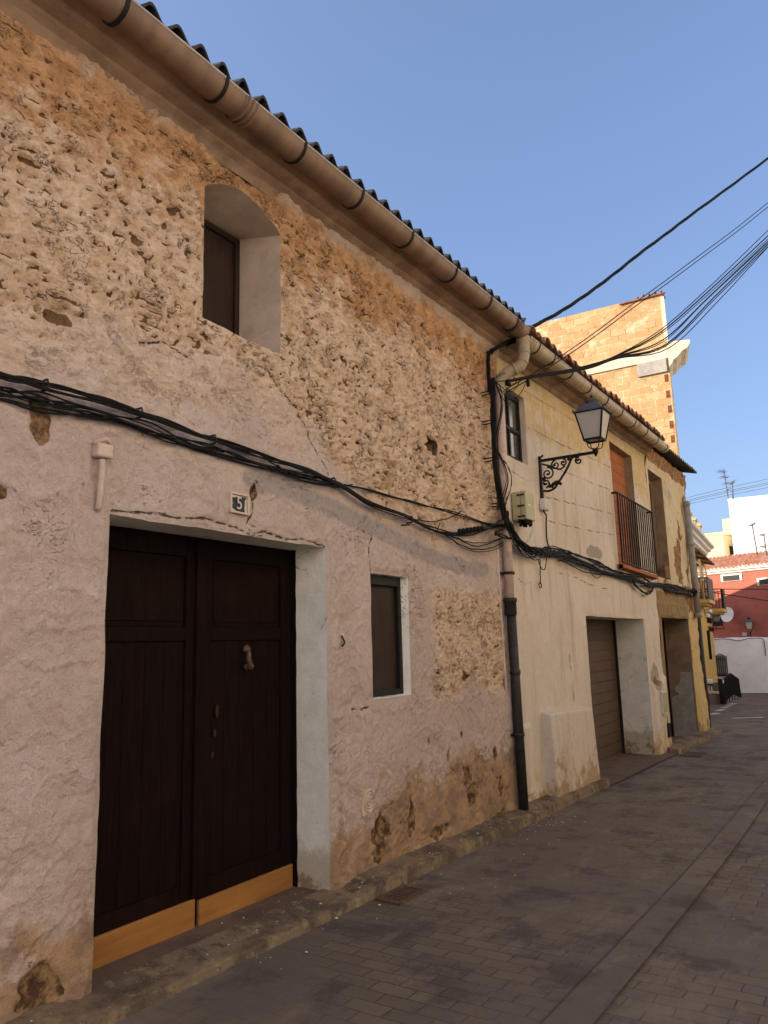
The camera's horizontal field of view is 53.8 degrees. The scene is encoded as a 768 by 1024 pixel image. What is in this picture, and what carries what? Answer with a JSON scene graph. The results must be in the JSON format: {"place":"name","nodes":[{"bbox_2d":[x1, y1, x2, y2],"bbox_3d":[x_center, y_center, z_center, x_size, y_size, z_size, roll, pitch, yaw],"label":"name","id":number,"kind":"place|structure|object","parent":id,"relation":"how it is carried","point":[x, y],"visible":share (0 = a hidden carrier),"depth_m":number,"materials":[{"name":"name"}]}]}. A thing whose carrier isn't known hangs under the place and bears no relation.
{"place":"outdoors","nodes":[
{"label":"outdoors","id":0,"kind":"place"},
{"bbox_2d":[115,693,767,1023],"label":"road","id":1,"kind":"structure","parent":0,"point":[539,935],"depth_m":4.14,"materials":[{"name":"grey stone"}]},
{"bbox_2d":[92,886,318,984],"bbox_3d":[-0.900,2.297,4.045,0.452,0.126,1.950,-8,-12,32],"label":"step","id":2,"kind":"object","parent":1,"relation":"on","point":[196,933],"visible":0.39,"depth_m":4.04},
{"bbox_2d":[0,0,525,1023],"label":"old house","id":3,"kind":"structure","parent":1,"relation":"on","point":[204,716],"depth_m":4.38,"materials":[{"name":"stone"}]},
{"bbox_2d":[92,437,112,509],"bbox_3d":[-1.341,-0.182,3.611,0.060,0.356,0.110,-8,-12,32],"label":"pipe outlet","id":4,"kind":"object","parent":3,"relation":"attached to","point":[102,451],"visible":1,"depth_m":3.59,"materials":[{"name":"beige plastic"}]},
{"bbox_2d":[92,525,292,969],"bbox_3d":[-1.078,1.215,4.315,0.118,2.240,1.780,-8,-12,32],"label":"carriage door","id":5,"kind":"structure","parent":3,"relation":"in","point":[194,826],"depth_m":4.28,"materials":[{"name":"paint"}]},
{"bbox_2d":[202,219,239,335],"bbox_3d":[-1.210,-1.494,4.916,0.065,1.010,0.740,-8,-12,32],"label":"upper window","id":6,"kind":"structure","parent":3,"relation":"in","point":[221,254],"depth_m":5.10,"materials":[{"name":"wood"}]},
{"bbox_2d":[228,491,249,515],"bbox_3d":[-0.845,-0.048,4.401,0.030,0.121,0.157,-8,-12,32],"label":"house number","id":7,"kind":"object","parent":3,"relation":"attached to","point":[241,504],"visible":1,"depth_m":4.40,"materials":[{"name":"white ceramic"}]},
{"bbox_2d":[0,371,503,551],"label":"cable bundle","id":8,"kind":"object","parent":3,"relation":"attached to","point":[105,401],"visible":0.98,"depth_m":4.03,"materials":[{"name":"black rubber"}]},
{"bbox_2d":[78,0,529,337],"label":"roof gutter","id":9,"kind":"object","parent":3,"relation":"attached to","point":[137,24],"visible":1,"depth_m":4.56,"materials":[{"name":"metal"}]},
{"bbox_2d":[341,633,344,646],"bbox_3d":[-0.276,0.862,5.098,0.038,0.092,0.055,-8,-12,32],"label":"wall hook","id":10,"kind":"object","parent":3,"relation":"attached to","point":[342,636],"depth_m":5.08,"materials":[{"name":"black metal"}]},
{"bbox_2d":[361,788,375,816],"bbox_3d":[-0.105,1.960,5.140,0.024,0.180,0.160,-8,-12,32],"label":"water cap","id":11,"kind":"object","parent":3,"relation":"attached to","point":[366,808],"visible":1,"depth_m":5.11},
{"bbox_2d":[370,575,403,696],"bbox_3d":[-0.013,0.927,5.666,0.053,0.940,0.540,-8,-12,32],"label":"low window","id":12,"kind":"structure","parent":3,"relation":"in","point":[386,624],"depth_m":5.72,"materials":[{"name":"brown wood"}]},
{"bbox_2d":[496,537,509,716],"bbox_3d":[1.142,1.145,7.299,0.030,1.821,0.088,-8,-12,32],"label":"conduit","id":13,"kind":"object","parent":3,"relation":"attached to","point":[502,641],"visible":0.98,"depth_m":7.28,"materials":[{"name":"grey plastic"}]},
{"bbox_2d":[482,377,540,554],"bbox_3d":[1.249,-0.445,7.681,0.164,1.724,1.222,-8,-12,32],"label":"cable bundle","id":14,"kind":"object","parent":3,"relation":"attached to","point":[501,503],"visible":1,"depth_m":7.41,"materials":[{"name":"rubber"}]},
{"bbox_2d":[495,335,529,810],"bbox_3d":[1.358,0.498,7.444,0.439,4.674,0.186,-3,-10,7],"label":"drain pipe","id":15,"kind":"object","parent":3,"relation":"attached to","point":[518,366],"visible":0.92,"depth_m":7.33,"materials":[{"name":"grey metal"}]},
{"bbox_2d":[492,373,529,415],"bbox_3d":[1.474,-1.321,7.947,0.165,0.665,1.284,-8,-12,32],"label":"cable knot","id":16,"kind":"object","parent":15,"relation":"attached to","point":[508,382],"visible":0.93,"depth_m":7.74,"materials":[{"name":"black rubber"}]},
{"bbox_2d":[506,207,767,392],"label":"overhead wire","id":17,"kind":"object","parent":16,"relation":"attached to","point":[634,306],"visible":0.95,"depth_m":9.49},
{"bbox_2d":[511,244,767,381],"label":"overhead wire","id":18,"kind":"object","parent":16,"relation":"attached to","point":[662,345],"visible":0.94,"depth_m":9.80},
{"bbox_2d":[512,247,767,381],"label":"overhead wire","id":19,"kind":"object","parent":16,"relation":"attached to","point":[664,349],"visible":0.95,"depth_m":9.86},
{"bbox_2d":[513,235,767,378],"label":"overhead wire","id":20,"kind":"object","parent":16,"relation":"attached to","point":[663,329],"visible":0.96,"depth_m":9.91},
{"bbox_2d":[515,241,767,379],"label":"overhead wire","id":21,"kind":"object","parent":16,"relation":"attached to","point":[675,329],"visible":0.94,"depth_m":10.07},
{"bbox_2d":[541,230,767,373],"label":"overhead wire","id":22,"kind":"object","parent":16,"relation":"attached to","point":[678,314],"visible":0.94,"depth_m":10.20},
{"bbox_2d":[594,246,767,366],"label":"overhead wire","id":23,"kind":"object","parent":16,"relation":"attached to","point":[697,316],"visible":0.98,"depth_m":10.40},
{"bbox_2d":[622,243,767,355],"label":"overhead wire","id":24,"kind":"object","parent":16,"relation":"attached to","point":[694,312],"visible":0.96,"depth_m":10.21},
{"bbox_2d":[623,239,767,353],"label":"overhead wire","id":25,"kind":"object","parent":16,"relation":"attached to","point":[697,303],"visible":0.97,"depth_m":10.53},
{"bbox_2d":[496,203,767,394],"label":"overhead wire","id":26,"kind":"object","parent":15,"relation":"attached to","point":[634,302],"visible":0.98,"depth_m":9.51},
{"bbox_2d":[486,157,767,392],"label":"overhead cable","id":27,"kind":"object","parent":3,"relation":"attached to","point":[542,321],"visible":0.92,"depth_m":9.27,"materials":[{"name":"rubber"}]},
{"bbox_2d":[4,777,610,1023],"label":"kerb","id":28,"kind":"structure","parent":1,"relation":"on","point":[116,998],"depth_m":4.04,"materials":[{"name":"stone"}]},
{"bbox_2d":[30,800,584,1021],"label":"plaster crumbs","id":29,"kind":"object","parent":1,"relation":"on","point":[380,904],"visible":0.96,"depth_m":4.63,"materials":[{"name":"beige paint"}]},
{"bbox_2d":[374,884,428,905],"bbox_3d":[0.114,2.431,4.796,0.190,0.038,0.350,-8,-12,32],"label":"drain grate","id":30,"kind":"object","parent":1,"relation":"on","point":[401,895],"visible":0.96,"depth_m":4.78,"materials":[{"name":"metal"}]},
{"bbox_2d":[496,325,671,801],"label":"cream house","id":31,"kind":"structure","parent":1,"relation":"on","point":[593,681],"depth_m":9.34,"materials":[{"name":"beige paint"}]},
{"bbox_2d":[504,393,521,461],"bbox_3d":[1.347,-0.937,8.243,0.040,0.745,0.630,-8,-12,32],"label":"window","id":32,"kind":"structure","parent":31,"relation":"in","point":[513,431],"depth_m":8.36,"materials":[{"name":"grey glass"}]},
{"bbox_2d":[512,490,534,542],"bbox_3d":[1.462,0.056,7.902,0.159,0.523,0.255,-8,-12,32],"label":"distribution box","id":33,"kind":"object","parent":31,"relation":"attached to","point":[523,509],"visible":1,"depth_m":7.84,"materials":[{"name":"beige plastic"}]},
{"bbox_2d":[539,498,548,510],"bbox_3d":[1.823,-0.082,8.601,0.063,0.130,0.145,-8,-12,32],"label":"junction box","id":34,"kind":"object","parent":31,"relation":"attached to","point":[544,504],"visible":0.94,"depth_m":8.55,"materials":[{"name":"white plastic"}]},
{"bbox_2d":[543,493,548,545],"bbox_3d":[1.851,0.101,8.625,0.032,0.708,0.197,-8,-12,32],"label":"lamp cable","id":35,"kind":"object","parent":31,"relation":"attached to","point":[546,524],"visible":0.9,"depth_m":8.59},
{"bbox_2d":[538,395,612,498],"bbox_3d":[2.129,-0.690,8.489,0.839,1.194,0.357,-8,-12,32],"label":"wall lantern","id":36,"kind":"object","parent":31,"relation":"attached to","point":[592,416],"depth_m":8.37,"materials":[{"name":"black metal"}]},
{"bbox_2d":[515,336,669,452],"bbox_3d":[3.147,-1.409,10.465,0.210,0.265,6.294,-8,-12,32],"label":"roof gutter","id":37,"kind":"object","parent":31,"relation":"attached to","point":[541,353],"visible":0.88,"depth_m":9.55,"materials":[{"name":"metal"}]},
{"bbox_2d":[511,522,696,596],"bbox_3d":[3.808,1.017,11.426,0.168,0.635,9.254,-8,-12,32],"label":"cable bundle","id":38,"kind":"object","parent":31,"relation":"attached to","point":[548,551],"visible":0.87,"depth_m":9.93,"materials":[{"name":"black rubber"}]},
{"bbox_2d":[586,619,624,761],"bbox_3d":[2.922,2.585,10.787,0.090,2.300,3.040,-8,-12,32],"label":"garage door","id":39,"kind":"structure","parent":31,"relation":"in","point":[601,634],"depth_m":11.42,"materials":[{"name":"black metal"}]},
{"bbox_2d":[611,491,657,573],"bbox_3d":[3.907,0.372,11.827,0.155,1.082,2.034,-8,-12,32],"label":"balcony railing","id":40,"kind":"object","parent":31,"relation":"attached to","point":[642,532],"visible":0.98,"depth_m":11.72,"materials":[{"name":"black metal"}]},
{"bbox_2d":[660,691,668,714],"bbox_3d":[4.426,3.020,12.007,0.084,0.350,0.330,-8,-12,32],"label":"meter cover","id":41,"kind":"object","parent":31,"relation":"attached to","point":[664,702],"visible":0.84,"depth_m":11.90,"materials":[{"name":"white plastic"}]},
{"bbox_2d":[667,723,671,736],"bbox_3d":[4.526,3.476,12.074,0.076,0.210,0.134,-8,-12,32],"label":"vent slot","id":42,"kind":"object","parent":31,"relation":"attached to","point":[669,729],"visible":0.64,"depth_m":12.03,"materials":[{"name":"black metal"}]},
{"bbox_2d":[535,290,689,455],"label":"brick house","id":43,"kind":"structure","parent":1,"relation":"on","point":[642,386],"depth_m":17.13,"materials":[{"name":"brick"}]},
{"bbox_2d":[599,752,677,783],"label":"ramp","id":44,"kind":"structure","parent":1,"relation":"on","point":[617,768],"depth_m":10.50,"materials":[{"name":"concrete"}]},
{"bbox_2d":[542,779,767,1023],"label":"channel","id":45,"kind":"object","parent":1,"relation":"on","point":[592,995],"visible":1,"depth_m":4.05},
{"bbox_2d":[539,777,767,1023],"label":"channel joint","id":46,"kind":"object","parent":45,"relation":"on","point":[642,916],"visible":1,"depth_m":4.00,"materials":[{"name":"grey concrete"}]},
{"bbox_2d":[632,448,709,738],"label":"crumbling house","id":47,"kind":"structure","parent":1,"relation":"on","point":[679,642],"depth_m":14.49,"materials":[{"name":"beige paint"}]},
{"bbox_2d":[632,618,673,736],"bbox_3d":[4.878,3.152,13.720,0.040,2.700,2.500,-8,-12,32],"label":"door","id":48,"kind":"structure","parent":47,"relation":"in","point":[663,630],"depth_m":14.62,"materials":[{"name":"paint"}]},
{"bbox_2d":[649,480,659,575],"bbox_3d":[4.714,0.274,13.587,0.090,1.830,0.980,-8,-12,32],"label":"balcony door","id":49,"kind":"structure","parent":47,"relation":"in","point":[650,483],"depth_m":13.95,"materials":[{"name":"brown wood"}]},
{"bbox_2d":[682,501,710,727],"bbox_3d":[6.334,2.131,15.242,0.167,4.664,0.792,-6,-11,25],"label":"drain pipe","id":50,"kind":"object","parent":47,"relation":"attached to","point":[692,558],"visible":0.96,"depth_m":15.22,"materials":[{"name":"grey painted metal"},{"name":"black iron"}]},
{"bbox_2d":[686,483,764,500],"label":"overhead wire","id":51,"kind":"object","parent":47,"relation":"attached to","point":[725,491],"visible":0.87,"depth_m":43.99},
{"bbox_2d":[687,479,765,497],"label":"overhead wire","id":52,"kind":"object","parent":47,"relation":"attached to","point":[723,488],"visible":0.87,"depth_m":43.99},
{"bbox_2d":[690,487,767,503],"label":"overhead wire","id":53,"kind":"object","parent":47,"relation":"attached to","point":[727,495],"visible":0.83,"depth_m":43.99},
{"bbox_2d":[692,484,767,500],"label":"overhead wire","id":54,"kind":"object","parent":47,"relation":"attached to","point":[727,492],"visible":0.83,"depth_m":43.99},
{"bbox_2d":[679,752,707,757],"bbox_3d":[4.758,3.731,11.629,0.320,0.041,0.550,-8,-12,32],"label":"drain grate","id":55,"kind":"object","parent":1,"relation":"on","point":[694,754],"visible":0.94,"depth_m":11.59,"materials":[{"name":"metal"}]},
{"bbox_2d":[667,728,723,753],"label":"pavement","id":56,"kind":"structure","parent":1,"relation":"on","point":[684,744],"depth_m":13.09,"materials":[{"name":"stone"}]},
{"bbox_2d":[691,512,727,692],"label":"ochre house","id":57,"kind":"structure","parent":1,"relation":"on","point":[704,546],"depth_m":35.60,"materials":[{"name":"yellow paint"}]},
{"bbox_2d":[696,561,701,598],"bbox_3d":[14.393,3.123,34.628,0.043,1.718,1.300,-7,-11,27],"label":"window","id":58,"kind":"structure","parent":57,"relation":"in","point":[697,564],"depth_m":34.50,"materials":[{"name":"grey"}]},
{"bbox_2d":[702,566,706,598],"bbox_3d":[15.726,3.526,37.115,0.043,1.718,1.200,-7,-11,27],"label":"window","id":59,"kind":"structure","parent":57,"relation":"in","point":[703,568],"depth_m":36.89,"materials":[{"name":"grey"}]},
{"bbox_2d":[712,615,719,632],"bbox_3d":[16.712,5.492,38.072,0.470,1.152,1.068,-6,-11,25],"label":"wall lantern","id":60,"kind":"object","parent":57,"relation":"attached to","point":[715,618],"depth_m":37.74,"materials":[{"name":"black metal"}]},
{"bbox_2d":[716,593,767,600],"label":"overhead wire","id":61,"kind":"object","parent":57,"relation":"attached to","point":[743,597],"visible":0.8,"depth_m":36.98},
{"bbox_2d":[734,589,767,589],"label":"overhead wire","id":62,"kind":"object","parent":57,"relation":"attached to","point":[750,589],"visible":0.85,"depth_m":36.99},
{"bbox_2d":[707,679,712,692],"bbox_3d":[10.707,5.901,24.935,0.290,0.785,0.287,-8,-12,32],"label":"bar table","id":63,"kind":"object","parent":1,"relation":"on","point":[710,682],"visible":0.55,"depth_m":24.87,"materials":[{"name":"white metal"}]},
{"bbox_2d":[708,693,719,703],"bbox_3d":[10.777,6.103,24.779,0.494,0.330,0.540,-1,-10,-4],"label":"planter","id":64,"kind":"object","parent":1,"relation":"on","point":[714,698],"visible":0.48,"depth_m":24.53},
{"bbox_2d":[709,682,718,690],"bbox_3d":[11.579,6.092,26.418,0.290,0.280,0.440,-1,-10,-4],"label":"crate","id":65,"kind":"object","parent":1,"relation":"on","point":[715,686],"visible":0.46,"depth_m":26.23,"materials":[{"name":"grey plastic"}]},
{"bbox_2d":[704,519,734,569],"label":"pale yellow block","id":66,"kind":"structure","parent":1,"relation":"on","point":[722,542],"depth_m":52.13,"materials":[{"name":"yellow paint"}]},
{"bbox_2d":[716,469,729,504],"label":"tv antenna","id":67,"kind":"object","parent":66,"relation":"attached to","point":[724,476],"visible":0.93,"depth_m":49.98,"materials":[{"name":"grey metal"}]},
{"bbox_2d":[729,546,733,554],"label":"window","id":68,"kind":"structure","parent":66,"relation":"in","point":[730,547],"depth_m":52.71,"materials":[{"name":"black glass"}]},
{"bbox_2d":[718,673,741,703],"bbox_3d":[11.092,5.660,24.302,0.668,0.958,0.204,1,-10,-12],"label":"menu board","id":69,"kind":"object","parent":1,"relation":"on","point":[729,685],"visible":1,"depth_m":24.21,"materials":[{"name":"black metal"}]},
{"bbox_2d":[706,551,767,637],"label":"red house","id":70,"kind":"structure","parent":1,"relation":"on","point":[728,580],"depth_m":42.38,"materials":[{"name":"paint"}]},
{"bbox_2d":[712,615,723,627],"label":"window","id":71,"kind":"structure","parent":70,"relation":"in","point":[720,623],"depth_m":43.20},
{"bbox_2d":[721,607,733,621],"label":"satellite dish","id":72,"kind":"object","parent":70,"relation":"attached to","point":[727,617],"visible":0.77,"depth_m":42.42,"materials":[{"name":"white metal"}]},
{"bbox_2d":[720,573,742,581],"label":"window","id":73,"kind":"structure","parent":70,"relation":"in","point":[736,576],"depth_m":42.82,"materials":[{"name":"grey"}]},
{"bbox_2d":[744,617,753,636],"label":"wall lantern","id":74,"kind":"object","parent":70,"relation":"attached to","point":[749,622],"depth_m":41.36,"materials":[{"name":"black metal"}]},
{"bbox_2d":[746,521,757,554],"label":"tv antenna","id":75,"kind":"object","parent":70,"relation":"on","point":[752,524],"visible":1,"depth_m":43.38,"materials":[{"name":"grey metal"}]},
{"bbox_2d":[756,533,766,555],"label":"tv antenna","id":76,"kind":"object","parent":70,"relation":"on","point":[764,542],"visible":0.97,"depth_m":42.58,"materials":[{"name":"grey metal"}]},
{"bbox_2d":[757,577,767,585],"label":"window","id":77,"kind":"structure","parent":70,"relation":"in","point":[760,581],"depth_m":41.36,"materials":[{"name":"grey"}]},
{"bbox_2d":[712,703,762,717],"bbox_3d":[9.695,5.596,21.421,1.225,0.174,6.814,-5,-11,19],"label":"road marking","id":78,"kind":"object","parent":1,"relation":"on","point":[728,707],"visible":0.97,"depth_m":21.19,"materials":[{"name":"white paint"}]},
{"bbox_2d":[714,637,767,692],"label":"garden wall","id":79,"kind":"structure","parent":1,"relation":"on","point":[745,662],"depth_m":40.06,"materials":[{"name":"white paint"}]},
{"bbox_2d":[715,654,727,675],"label":"barred window","id":80,"kind":"structure","parent":79,"relation":"in","point":[721,660],"depth_m":40.26,"materials":[{"name":"grey metal"}]},
{"bbox_2d":[714,638,765,655],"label":"wall cable","id":81,"kind":"object","parent":79,"relation":"attached to","point":[745,639],"depth_m":40.13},
{"bbox_2d":[135,0,767,533],"label":"sky","id":82,"kind":"structure","parent":0,"point":[543,145],"materials":[{"name":"blue"}]},
{"bbox_2d":[727,495,767,566],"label":"white block","id":83,"kind":"structure","parent":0,"point":[745,511],"depth_m":46.62,"materials":[{"name":"white paint"}]},
{"bbox_2d":[728,479,736,498],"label":"tv antenna","id":84,"kind":"object","parent":83,"relation":"on","point":[732,488],"visible":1,"depth_m":47.18,"materials":[{"name":"grey metal"}]}
]}

